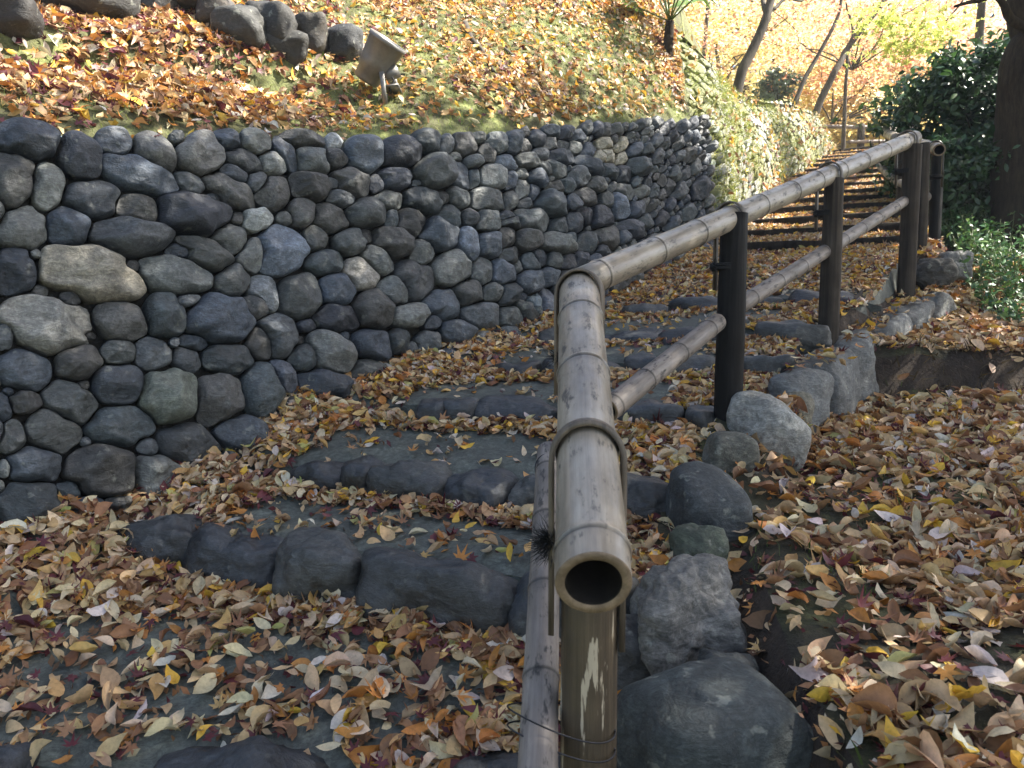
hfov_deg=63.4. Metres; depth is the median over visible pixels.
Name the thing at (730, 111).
moss
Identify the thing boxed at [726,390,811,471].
boulder
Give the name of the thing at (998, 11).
maple tree
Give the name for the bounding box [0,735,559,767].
stone step
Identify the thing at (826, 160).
timber step
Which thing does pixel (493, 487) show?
stone step
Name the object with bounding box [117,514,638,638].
stone step
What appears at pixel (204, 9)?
boulder
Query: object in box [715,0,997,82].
maple tree
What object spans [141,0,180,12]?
boulder
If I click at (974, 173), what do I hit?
evergreen bush
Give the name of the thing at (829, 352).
fallen leaves
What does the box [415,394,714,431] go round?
stone step
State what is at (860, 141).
bamboo fence
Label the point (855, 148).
timber step
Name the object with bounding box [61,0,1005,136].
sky
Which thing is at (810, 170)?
timber step
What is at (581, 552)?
bamboo handrail
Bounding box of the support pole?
[841,53,848,150]
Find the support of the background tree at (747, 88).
on the ground
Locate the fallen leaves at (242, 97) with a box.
[0,0,426,137]
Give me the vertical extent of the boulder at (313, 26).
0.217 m
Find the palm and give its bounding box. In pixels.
[620,0,716,59]
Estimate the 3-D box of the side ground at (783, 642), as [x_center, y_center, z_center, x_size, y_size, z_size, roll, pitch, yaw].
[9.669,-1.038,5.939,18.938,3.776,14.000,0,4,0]
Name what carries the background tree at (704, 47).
on the hill
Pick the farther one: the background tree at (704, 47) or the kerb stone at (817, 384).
the background tree at (704, 47)
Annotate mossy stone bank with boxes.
[676,33,832,211]
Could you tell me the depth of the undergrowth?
4.82 m
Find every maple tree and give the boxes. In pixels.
[681,0,1006,143]
[682,0,856,101]
[684,0,874,71]
[686,0,951,104]
[688,0,894,104]
[699,0,814,92]
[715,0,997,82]
[750,53,939,148]
[776,0,1006,124]
[792,66,942,148]
[827,0,997,77]
[862,0,1005,74]
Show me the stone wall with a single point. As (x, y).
(178, 296)
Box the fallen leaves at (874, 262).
[440,149,900,364]
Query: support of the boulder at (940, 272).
on the side ground at (783, 642)
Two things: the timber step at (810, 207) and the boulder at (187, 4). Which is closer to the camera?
the boulder at (187, 4)
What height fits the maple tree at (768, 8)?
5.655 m
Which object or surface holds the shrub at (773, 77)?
on the terrace ground at (684, 39)
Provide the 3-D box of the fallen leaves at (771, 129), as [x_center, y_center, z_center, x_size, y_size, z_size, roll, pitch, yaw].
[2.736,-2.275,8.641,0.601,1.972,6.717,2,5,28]
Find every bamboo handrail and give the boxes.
[507,130,922,767]
[876,127,945,253]
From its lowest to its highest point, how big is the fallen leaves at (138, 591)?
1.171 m
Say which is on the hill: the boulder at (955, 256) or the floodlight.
the floodlight
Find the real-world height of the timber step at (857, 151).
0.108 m
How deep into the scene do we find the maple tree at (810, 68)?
13.24 m
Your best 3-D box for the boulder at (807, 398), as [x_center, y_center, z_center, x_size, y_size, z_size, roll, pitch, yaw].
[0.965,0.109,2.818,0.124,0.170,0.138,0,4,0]
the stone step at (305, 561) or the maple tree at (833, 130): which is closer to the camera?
the stone step at (305, 561)
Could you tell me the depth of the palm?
5.96 m
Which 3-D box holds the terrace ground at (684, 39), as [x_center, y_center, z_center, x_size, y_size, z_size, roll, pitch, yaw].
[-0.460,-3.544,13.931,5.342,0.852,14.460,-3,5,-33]
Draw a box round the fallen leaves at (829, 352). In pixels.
[783,283,960,370]
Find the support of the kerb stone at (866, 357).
on the side ground at (783, 642)
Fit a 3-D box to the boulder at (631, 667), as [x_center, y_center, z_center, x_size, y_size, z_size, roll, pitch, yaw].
[0.263,0.580,1.748,0.125,0.172,0.130,0,4,0]
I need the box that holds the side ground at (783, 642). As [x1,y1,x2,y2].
[655,216,1023,767]
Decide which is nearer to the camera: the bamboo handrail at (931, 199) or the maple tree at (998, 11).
the bamboo handrail at (931, 199)
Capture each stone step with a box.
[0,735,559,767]
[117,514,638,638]
[289,455,668,524]
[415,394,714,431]
[497,352,794,374]
[538,319,831,354]
[622,289,854,312]
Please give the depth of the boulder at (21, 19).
3.06 m
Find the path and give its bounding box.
[0,216,897,767]
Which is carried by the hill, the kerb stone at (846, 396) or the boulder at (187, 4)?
the boulder at (187, 4)
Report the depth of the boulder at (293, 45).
3.83 m
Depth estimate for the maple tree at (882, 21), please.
8.41 m
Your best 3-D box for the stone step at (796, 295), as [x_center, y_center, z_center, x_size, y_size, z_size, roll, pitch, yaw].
[1.075,-0.345,4.006,1.115,0.222,0.226,2,5,30]
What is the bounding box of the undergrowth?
[941,202,1023,322]
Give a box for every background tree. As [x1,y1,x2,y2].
[702,0,709,56]
[722,1,735,77]
[742,0,754,97]
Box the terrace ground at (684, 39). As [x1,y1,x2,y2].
[677,30,809,113]
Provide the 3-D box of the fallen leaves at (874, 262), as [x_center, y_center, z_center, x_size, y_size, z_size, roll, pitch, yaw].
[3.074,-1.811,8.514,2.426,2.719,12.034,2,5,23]
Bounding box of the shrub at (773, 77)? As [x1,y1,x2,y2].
[750,65,809,104]
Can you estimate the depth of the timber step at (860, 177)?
7.99 m
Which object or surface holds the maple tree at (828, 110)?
on the ground
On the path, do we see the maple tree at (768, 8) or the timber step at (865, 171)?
the timber step at (865, 171)
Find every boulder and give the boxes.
[0,0,44,38]
[37,0,140,18]
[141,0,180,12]
[176,0,196,10]
[195,0,234,27]
[210,4,266,48]
[245,0,297,39]
[266,30,308,65]
[295,11,327,55]
[327,23,363,61]
[617,613,650,690]
[617,657,813,767]
[629,553,747,674]
[665,461,754,541]
[668,523,728,559]
[697,648,758,671]
[702,431,759,473]
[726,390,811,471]
[776,391,814,423]
[916,257,958,290]
[937,250,973,280]
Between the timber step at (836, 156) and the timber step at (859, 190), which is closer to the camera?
the timber step at (859, 190)
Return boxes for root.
[462,20,495,72]
[503,47,514,56]
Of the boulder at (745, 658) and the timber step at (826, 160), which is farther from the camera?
the timber step at (826, 160)
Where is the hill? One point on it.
(258, 79)
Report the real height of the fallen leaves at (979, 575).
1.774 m
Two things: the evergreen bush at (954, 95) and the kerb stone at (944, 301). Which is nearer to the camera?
the kerb stone at (944, 301)
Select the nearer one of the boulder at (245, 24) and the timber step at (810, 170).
the boulder at (245, 24)
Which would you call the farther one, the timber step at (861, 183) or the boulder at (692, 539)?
the timber step at (861, 183)
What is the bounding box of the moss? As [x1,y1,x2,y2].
[675,22,836,206]
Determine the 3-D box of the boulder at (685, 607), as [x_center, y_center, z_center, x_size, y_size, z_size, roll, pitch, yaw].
[0.377,0.503,1.785,0.242,0.270,0.276,0,4,0]
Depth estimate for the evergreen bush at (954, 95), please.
6.21 m
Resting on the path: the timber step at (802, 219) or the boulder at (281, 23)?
the timber step at (802, 219)
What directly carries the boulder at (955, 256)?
on the side ground at (783, 642)
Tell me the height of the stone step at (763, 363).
0.192 m
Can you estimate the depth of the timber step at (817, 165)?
9.47 m
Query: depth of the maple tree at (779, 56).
16.16 m
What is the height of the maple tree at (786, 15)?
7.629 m
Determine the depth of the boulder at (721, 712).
1.36 m
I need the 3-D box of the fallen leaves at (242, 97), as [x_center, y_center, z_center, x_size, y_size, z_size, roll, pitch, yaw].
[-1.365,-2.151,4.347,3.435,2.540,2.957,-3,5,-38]
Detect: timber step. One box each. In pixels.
[718,236,899,252]
[748,222,899,235]
[752,211,899,224]
[769,202,890,213]
[775,181,882,186]
[784,174,883,181]
[790,168,878,177]
[794,194,895,203]
[804,165,875,171]
[807,163,829,166]
[810,187,882,195]
[816,158,844,162]
[821,154,854,158]
[827,150,864,154]
[832,145,876,152]
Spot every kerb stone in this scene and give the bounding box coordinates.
[766,368,833,434]
[793,347,860,415]
[833,328,878,401]
[874,313,912,342]
[886,300,934,328]
[916,291,956,321]
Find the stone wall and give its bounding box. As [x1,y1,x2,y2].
[0,114,718,527]
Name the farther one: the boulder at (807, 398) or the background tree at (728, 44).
the background tree at (728, 44)
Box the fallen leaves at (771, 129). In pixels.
[677,31,837,193]
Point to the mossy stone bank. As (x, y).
(756, 184)
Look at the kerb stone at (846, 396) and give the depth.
3.09 m
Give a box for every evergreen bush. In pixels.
[831,14,1009,215]
[864,132,1020,238]
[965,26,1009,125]
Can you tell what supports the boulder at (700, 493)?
on the side ground at (783, 642)
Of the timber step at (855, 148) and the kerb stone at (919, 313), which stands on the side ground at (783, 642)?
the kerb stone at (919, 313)
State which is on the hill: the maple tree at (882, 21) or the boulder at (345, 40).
the boulder at (345, 40)
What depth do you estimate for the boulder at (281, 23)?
3.79 m
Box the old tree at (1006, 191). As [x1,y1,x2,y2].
[954,0,1023,250]
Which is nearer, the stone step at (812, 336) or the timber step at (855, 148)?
the stone step at (812, 336)
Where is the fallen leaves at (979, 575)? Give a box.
[724,225,1023,767]
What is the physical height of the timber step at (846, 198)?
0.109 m
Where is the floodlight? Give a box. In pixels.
[355,28,405,104]
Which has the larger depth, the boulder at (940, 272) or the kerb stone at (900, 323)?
the boulder at (940, 272)
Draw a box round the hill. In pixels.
[0,0,701,142]
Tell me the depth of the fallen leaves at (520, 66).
4.85 m
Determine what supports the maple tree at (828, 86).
on the terrace ground at (684, 39)
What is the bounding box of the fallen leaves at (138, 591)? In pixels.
[0,347,780,767]
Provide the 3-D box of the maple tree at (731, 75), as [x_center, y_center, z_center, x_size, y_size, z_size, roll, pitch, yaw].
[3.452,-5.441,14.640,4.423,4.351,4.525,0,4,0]
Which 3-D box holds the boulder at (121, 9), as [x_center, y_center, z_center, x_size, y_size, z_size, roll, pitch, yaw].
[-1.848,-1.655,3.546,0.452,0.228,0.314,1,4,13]
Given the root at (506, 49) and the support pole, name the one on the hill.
the root at (506, 49)
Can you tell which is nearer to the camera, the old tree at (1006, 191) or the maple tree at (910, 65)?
the old tree at (1006, 191)
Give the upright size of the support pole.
1.435 m
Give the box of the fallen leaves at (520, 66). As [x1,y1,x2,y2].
[257,0,687,139]
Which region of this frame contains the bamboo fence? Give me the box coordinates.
[821,123,912,146]
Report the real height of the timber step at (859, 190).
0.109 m
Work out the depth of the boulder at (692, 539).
1.98 m
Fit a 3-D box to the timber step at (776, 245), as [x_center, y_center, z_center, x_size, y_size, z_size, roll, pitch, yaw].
[1.815,-0.851,5.183,1.360,0.105,0.080,2,5,25]
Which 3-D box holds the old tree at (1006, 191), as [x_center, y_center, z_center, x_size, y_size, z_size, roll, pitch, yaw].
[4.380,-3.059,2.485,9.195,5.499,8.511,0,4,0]
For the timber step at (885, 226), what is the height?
0.110 m
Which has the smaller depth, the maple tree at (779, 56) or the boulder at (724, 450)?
the boulder at (724, 450)
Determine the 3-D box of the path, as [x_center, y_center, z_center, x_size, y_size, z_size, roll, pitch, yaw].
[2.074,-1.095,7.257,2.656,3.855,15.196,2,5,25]

